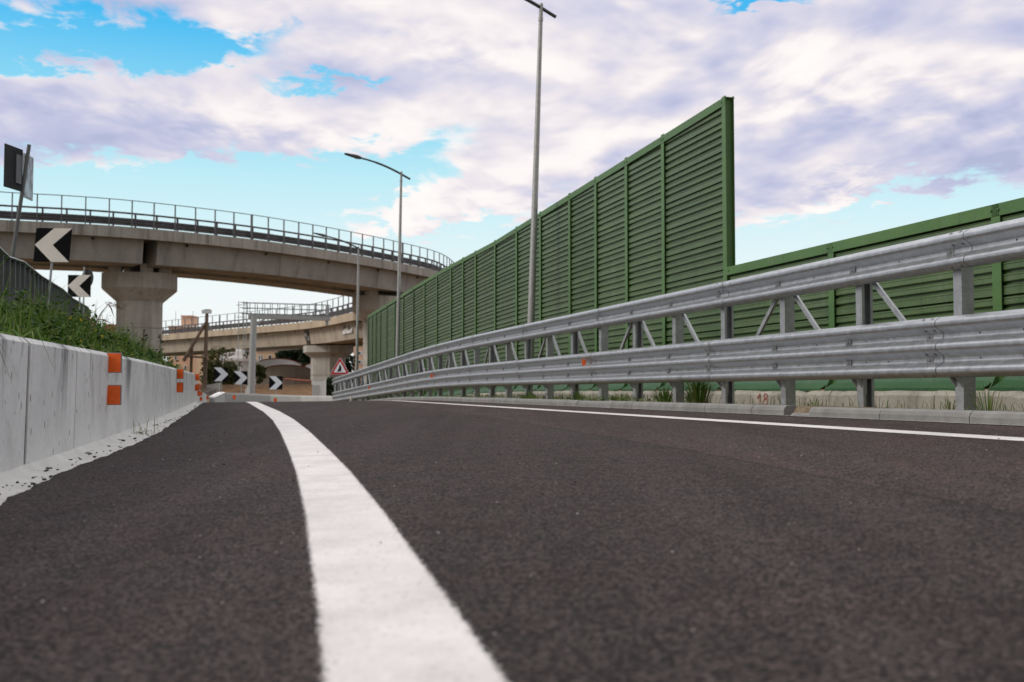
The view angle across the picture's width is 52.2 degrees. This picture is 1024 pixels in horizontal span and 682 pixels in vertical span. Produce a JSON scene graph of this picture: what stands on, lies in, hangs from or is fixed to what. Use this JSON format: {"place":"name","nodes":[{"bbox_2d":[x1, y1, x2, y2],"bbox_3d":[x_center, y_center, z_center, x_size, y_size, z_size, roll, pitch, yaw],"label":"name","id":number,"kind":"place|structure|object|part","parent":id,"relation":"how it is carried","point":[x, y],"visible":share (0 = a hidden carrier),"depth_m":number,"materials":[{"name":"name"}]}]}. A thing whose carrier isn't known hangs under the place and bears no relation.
{"place":"outdoors","nodes":[
{"label":"outdoors","id":0,"kind":"place"},
{"bbox_2d":[204,388,218,394],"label":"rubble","id":1,"kind":"object","parent":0,"point":[211,391],"visible":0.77,"depth_m":76.40,"materials":[{"name":"grey stone"}]},
{"bbox_2d":[0,400,1023,681],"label":"road","id":2,"kind":"structure","parent":0,"point":[728,552],"depth_m":2.52,"materials":[{"name":"black asphalt"}]},
{"bbox_2d":[0,402,200,504],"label":"gutter","id":3,"kind":"object","parent":2,"relation":"on","point":[26,473],"visible":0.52,"depth_m":6.44,"materials":[{"name":"concrete"}]},
{"bbox_2d":[0,333,208,472],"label":"concrete barrier","id":4,"kind":"object","parent":3,"relation":"on","point":[48,409],"visible":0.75,"depth_m":6.69,"materials":[{"name":"grey concrete"}]},
{"bbox_2d":[153,333,164,362],"bbox_3d":[-4.892,0.145,14.500,0.206,0.510,0.186,0,-3,0],"label":"leafy plant","id":5,"kind":"object","parent":4,"relation":"on","point":[159,352],"visible":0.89,"depth_m":14.51,"materials":[{"name":"green plant"}]},
{"bbox_2d":[133,419,164,434],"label":"gutter grass","id":6,"kind":"structure","parent":3,"relation":"on","point":[140,429],"depth_m":9.61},
{"bbox_2d":[0,402,1018,656],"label":"asphalt crumbs","id":7,"kind":"object","parent":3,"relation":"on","point":[292,480],"visible":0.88,"depth_m":5.57,"materials":[{"name":"black asphalt"}]},
{"bbox_2d":[248,402,507,681],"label":"road marking","id":8,"kind":"object","parent":2,"relation":"on","point":[387,613],"visible":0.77,"depth_m":1.98,"materials":[{"name":"paint"}]},
{"bbox_2d":[368,396,1023,425],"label":"kerb","id":9,"kind":"structure","parent":2,"relation":"on","point":[1011,418],"depth_m":9.45,"materials":[{"name":"concrete"}]},
{"bbox_2d":[376,400,1023,440],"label":"road marking","id":10,"kind":"object","parent":2,"relation":"on","point":[915,432],"visible":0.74,"depth_m":7.42,"materials":[{"name":"paint"}]},
{"bbox_2d":[440,400,1023,425],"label":"kerb mortar","id":11,"kind":"object","parent":2,"relation":"on","point":[791,415],"visible":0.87,"depth_m":8.95,"materials":[{"name":"concrete"}]},
{"bbox_2d":[0,0,1023,372],"label":"sky","id":12,"kind":"structure","parent":0,"point":[853,118],"materials":[{"name":"blue"}]},
{"bbox_2d":[201,384,823,401],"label":"dry field","id":13,"kind":"structure","parent":0,"point":[303,389],"depth_m":82.30,"materials":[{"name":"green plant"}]},
{"bbox_2d":[182,309,211,390],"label":"utility pole","id":14,"kind":"object","parent":13,"relation":"on","point":[206,312],"visible":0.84,"depth_m":79.89,"materials":[{"name":"brown wood"}]},
{"bbox_2d":[200,365,214,384],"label":"bush","id":15,"kind":"object","parent":13,"relation":"on","point":[210,377],"visible":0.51,"depth_m":89.81,"materials":[{"name":"green plant"}]},
{"bbox_2d":[207,383,219,390],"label":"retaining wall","id":16,"kind":"structure","parent":13,"relation":"on","point":[216,385],"depth_m":82.41,"materials":[{"name":"grey concrete"}]},
{"bbox_2d":[199,353,235,384],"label":"bush","id":17,"kind":"object","parent":13,"relation":"on","point":[213,363],"visible":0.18,"depth_m":93.45,"materials":[{"name":"green plant"}]},
{"bbox_2d":[201,345,235,366],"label":"tree","id":18,"kind":"object","parent":13,"relation":"on","point":[219,353],"visible":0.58,"depth_m":98.18,"materials":[{"name":"green plant"}]},
{"bbox_2d":[214,367,227,391],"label":"chevron sign","id":19,"kind":"object","parent":13,"relation":"on","point":[221,374],"visible":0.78,"depth_m":69.97,"materials":[{"name":"metal"}]},
{"bbox_2d":[221,358,242,384],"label":"bush","id":20,"kind":"object","parent":13,"relation":"on","point":[231,363],"visible":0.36,"depth_m":95.06,"materials":[{"name":"green plant"}]},
{"bbox_2d":[219,349,258,384],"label":"villa","id":21,"kind":"object","parent":13,"relation":"on","point":[235,357],"visible":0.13,"depth_m":112.02,"materials":[{"name":"white paint"}]},
{"bbox_2d":[234,371,247,392],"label":"chevron sign","id":22,"kind":"object","parent":13,"relation":"on","point":[241,377],"visible":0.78,"depth_m":70.46,"materials":[{"name":"metal"}]},
{"bbox_2d":[255,363,266,383],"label":"bush","id":23,"kind":"object","parent":13,"relation":"on","point":[260,370],"visible":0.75,"depth_m":99.78,"materials":[{"name":"green plant"}]},
{"bbox_2d":[285,378,310,384],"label":"field rail","id":24,"kind":"object","parent":13,"relation":"on","point":[300,380],"visible":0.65,"depth_m":110.86,"materials":[{"name":"metal"}]},
{"bbox_2d":[312,379,325,395],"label":"utility cabinet","id":25,"kind":"object","parent":13,"relation":"on","point":[318,387],"visible":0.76,"depth_m":73.97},
{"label":"door","id":26,"kind":"part","parent":25,"relation":"part of","materials":[{"name":"grey metal"}]},
{"bbox_2d":[326,377,333,395],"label":"bush","id":27,"kind":"object","parent":13,"relation":"on","point":[329,387],"visible":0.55,"depth_m":77.34,"materials":[{"name":"green plant"}]},
{"bbox_2d":[588,400,1023,412],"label":"verge","id":28,"kind":"structure","parent":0,"point":[801,409],"depth_m":9.50,"materials":[{"name":"soil"}]},
{"bbox_2d":[314,233,365,400],"bbox_3d":[-8.743,-1.020,52.887,2.644,8.855,0.300,1,-3,-14],"label":"street lamp","id":29,"kind":"object","parent":28,"relation":"on","point":[357,329],"visible":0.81,"depth_m":53.04,"materials":[{"name":"metal"}]},
{"bbox_2d":[344,153,410,396],"bbox_3d":[-5.355,-2.429,41.451,2.646,9.954,0.300,1,-3,-14],"label":"street lamp","id":30,"kind":"object","parent":28,"relation":"on","point":[397,353],"visible":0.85,"depth_m":41.60,"materials":[{"name":"metal"}]},
{"bbox_2d":[517,388,537,398],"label":"grass tuft","id":31,"kind":"object","parent":28,"relation":"on","point":[528,394],"visible":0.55,"depth_m":20.31,"materials":[{"name":"green plant"}]},
{"bbox_2d":[523,0,556,397],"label":"street lamp","id":32,"kind":"object","parent":28,"relation":"on","point":[532,274],"visible":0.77,"depth_m":24.14,"materials":[{"name":"metal"}]},
{"bbox_2d":[567,391,587,399],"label":"grass tuft","id":33,"kind":"object","parent":28,"relation":"on","point":[577,395],"visible":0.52,"depth_m":17.53,"materials":[{"name":"green plant"}]},
{"bbox_2d":[606,391,630,400],"bbox_3d":[1.618,0.835,15.779,0.767,0.189,0.742,0,-3,0],"label":"grass tuft","id":34,"kind":"object","parent":28,"relation":"on","point":[618,397],"visible":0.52,"depth_m":15.72,"materials":[{"name":"green plant"}]},
{"bbox_2d":[650,383,672,401],"bbox_3d":[2.103,0.720,14.452,0.746,0.292,0.757,0,-3,0],"label":"grass tuft","id":35,"kind":"object","parent":28,"relation":"on","point":[663,396],"visible":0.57,"depth_m":14.37,"materials":[{"name":"green plant"}]},
{"bbox_2d":[332,217,1023,409],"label":"guard rail","id":36,"kind":"object","parent":28,"relation":"on","point":[964,346],"visible":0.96,"depth_m":11.26,"materials":[{"name":"metal"}]},
{"bbox_2d":[365,392,1023,410],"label":"verge grass","id":37,"kind":"structure","parent":28,"relation":"on","point":[581,397],"depth_m":15.64,"materials":[{"name":"green plant"}]},
{"bbox_2d":[676,375,719,402],"bbox_3d":[2.406,0.582,13.547,0.923,0.481,0.888,-1,-3,19],"label":"grass tuft","id":38,"kind":"object","parent":28,"relation":"on","point":[694,395],"visible":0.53,"depth_m":13.43,"materials":[{"name":"green plant"}]},
{"bbox_2d":[455,390,1023,410],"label":"plinth wall","id":39,"kind":"structure","parent":28,"relation":"on","point":[1010,399],"depth_m":12.56,"materials":[{"name":"concrete"}]},
{"bbox_2d":[367,95,734,399],"bbox_3d":[-2.053,-0.283,35.036,0.310,5.413,39.232,1,-3,-16],"label":"noise barrier","id":40,"kind":"object","parent":39,"relation":"on","point":[656,217],"visible":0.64,"depth_m":21.27,"materials":[{"name":"green metal"}]},
{"bbox_2d":[726,197,1023,390],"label":"noise barrier","id":41,"kind":"object","parent":39,"relation":"on","point":[998,286],"visible":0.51,"depth_m":12.11,"materials":[{"name":"green metal"}]},
{"bbox_2d":[805,395,821,405],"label":"grass tuft","id":42,"kind":"object","parent":28,"relation":"on","point":[816,402],"visible":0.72,"depth_m":10.19,"materials":[{"name":"green plant"}]},
{"bbox_2d":[937,394,955,409],"bbox_3d":[3.769,0.502,8.967,0.430,0.202,0.310,1,-3,-19],"label":"grass tuft","id":43,"kind":"object","parent":28,"relation":"on","point":[949,406],"visible":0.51,"depth_m":8.96,"materials":[{"name":"green plant"}]},
{"bbox_2d":[963,382,1008,410],"bbox_3d":[3.796,0.431,8.364,0.574,0.286,0.588,0,-3,0],"label":"grass tuft","id":44,"kind":"object","parent":28,"relation":"on","point":[990,397],"visible":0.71,"depth_m":8.35,"materials":[{"name":"green plant"}]},
{"bbox_3d":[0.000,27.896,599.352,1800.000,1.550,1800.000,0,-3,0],"label":"terrain","id":45,"kind":"structure","parent":0,"visible":0},
{"bbox_2d":[101,263,177,354],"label":"bridge pier","id":46,"kind":"structure","parent":45,"relation":"on","point":[144,294],"depth_m":85.27,"materials":[{"name":"concrete"}]},
{"bbox_2d":[0,191,453,296],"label":"overpass","id":47,"kind":"object","parent":46,"relation":"on","point":[195,255],"visible":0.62,"depth_m":86.95,"materials":[{"name":"concrete"}]},
{"bbox_2d":[167,315,210,373],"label":"apartment block","id":48,"kind":"structure","parent":45,"relation":"on","point":[186,364],"depth_m":250.33,"materials":[{"name":"beige"}]},
{"bbox_2d":[196,354,248,384],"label":"apartment block","id":49,"kind":"structure","parent":45,"relation":"on","point":[199,365],"depth_m":229.98,"materials":[{"name":"paint"}]},
{"bbox_2d":[256,351,278,360],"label":"house","id":50,"kind":"structure","parent":45,"relation":"on","point":[261,355],"depth_m":200.08,"materials":[{"name":"concrete"}]},
{"bbox_2d":[209,392,332,401],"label":"concrete barrier","id":51,"kind":"object","parent":45,"relation":"on","point":[229,397],"visible":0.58,"depth_m":65.90,"materials":[{"name":"grey concrete"}]},
{"bbox_2d":[269,376,282,394],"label":"chevron sign","id":52,"kind":"object","parent":45,"relation":"on","point":[275,382],"visible":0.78,"depth_m":67.94,"materials":[{"name":"metal"}]},
{"bbox_2d":[256,358,302,379],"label":"greenhouse","id":53,"kind":"object","parent":45,"relation":"on","point":[273,361],"visible":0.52,"depth_m":151.01,"materials":[{"name":"plastic"}]},
{"bbox_2d":[236,301,330,393],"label":"sign gantry","id":54,"kind":"object","parent":45,"relation":"on","point":[254,323],"visible":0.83,"depth_m":78.09,"materials":[{"name":"metal"}]},
{"bbox_2d":[261,364,310,384],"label":"greenhouse","id":55,"kind":"object","parent":45,"relation":"on","point":[294,371],"visible":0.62,"depth_m":144.94,"materials":[{"name":"plastic"}]},
{"bbox_2d":[274,350,302,363],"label":"tree","id":56,"kind":"object","parent":45,"relation":"on","point":[289,354],"visible":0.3,"depth_m":174.98,"materials":[{"name":"green plant"}]},
{"bbox_2d":[294,349,310,365],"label":"tree","id":57,"kind":"object","parent":45,"relation":"on","point":[305,358],"visible":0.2,"depth_m":171.08,"materials":[{"name":"green plant"}]},
{"bbox_2d":[303,343,353,384],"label":"bridge pier","id":58,"kind":"structure","parent":45,"relation":"on","point":[324,359],"depth_m":128.84,"materials":[{"name":"concrete"}]},
{"bbox_2d":[107,296,363,356],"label":"overpass","id":59,"kind":"object","parent":58,"relation":"on","point":[340,329],"visible":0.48,"depth_m":136.47,"materials":[{"name":"concrete"}]},
{"bbox_2d":[331,358,348,375],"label":"warning sign","id":60,"kind":"object","parent":45,"relation":"on","point":[340,368],"visible":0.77,"depth_m":65.97,"materials":[{"name":"metal"}]},
{"bbox_2d":[346,355,360,382],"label":"tree","id":61,"kind":"object","parent":45,"relation":"on","point":[349,367],"visible":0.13,"depth_m":148.69,"materials":[{"name":"green plant"}]},
{"bbox_2d":[353,346,362,380],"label":"apartment block","id":62,"kind":"structure","parent":45,"relation":"on","point":[360,364],"depth_m":165.03,"materials":[{"name":"concrete"}]},
{"bbox_2d":[352,290,403,382],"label":"bridge pier","id":63,"kind":"structure","parent":45,"relation":"on","point":[371,301],"depth_m":105.54,"materials":[{"name":"concrete"}]},
{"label":"embankment","id":64,"kind":"structure","parent":0,"visible":0},
{"bbox_2d":[3,143,33,256],"bbox_3d":[-8.679,-1.812,18.247,0.458,3.297,0.916,1,-3,-19],"label":"double sign","id":65,"kind":"object","parent":64,"relation":"on","point":[18,163],"visible":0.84,"depth_m":18.26,"materials":[{"name":"grey metal"}]},
{"bbox_2d":[0,247,91,322],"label":"fence","id":66,"kind":"object","parent":64,"relation":"on","point":[24,273],"visible":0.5,"depth_m":21.89,"materials":[{"name":"metal"}]},
{"bbox_2d":[33,228,71,304],"bbox_3d":[-12.158,-1.672,27.651,0.963,2.631,0.109,0,-3,-8],"label":"chevron sign","id":67,"kind":"object","parent":64,"relation":"on","point":[52,245],"visible":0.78,"depth_m":27.64,"materials":[{"name":"metal"}]},
{"bbox_2d":[68,275,90,312],"bbox_3d":[-17.667,-1.490,42.658,0.900,2.412,0.109,0,-3,-6],"label":"chevron sign","id":68,"kind":"object","parent":64,"relation":"on","point":[81,284],"visible":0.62,"depth_m":42.64,"materials":[{"name":"metal"}]},
{"bbox_2d":[82,267,93,314],"bbox_3d":[-18.801,-1.702,46.086,0.838,3.143,0.162,-2,-3,34],"label":"round sign","id":69,"kind":"object","parent":64,"relation":"on","point":[87,272],"visible":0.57,"depth_m":46.08,"materials":[{"name":"grey metal"}]},
{"bbox_2d":[0,247,203,392],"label":"weeds","id":70,"kind":"object","parent":64,"relation":"on","point":[45,322],"visible":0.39,"depth_m":11.92,"materials":[{"name":"green plant"}]},
{"bbox_2d":[86,301,126,335],"bbox_3d":[-4.674,-0.258,12.024,0.475,0.401,0.012,0,-3,0],"label":"reed","id":71,"kind":"object","parent":64,"relation":"on","point":[108,303],"visible":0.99,"depth_m":12.03,"materials":[{"name":"plant"}]},
{"bbox_2d":[137,329,147,357],"bbox_3d":[-4.597,0.035,13.004,0.172,0.373,0.169,0,-3,0],"label":"leafy plant","id":72,"kind":"object","parent":64,"relation":"on","point":[141,348],"visible":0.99,"depth_m":13.00,"materials":[{"name":"green plant"}]}
]}

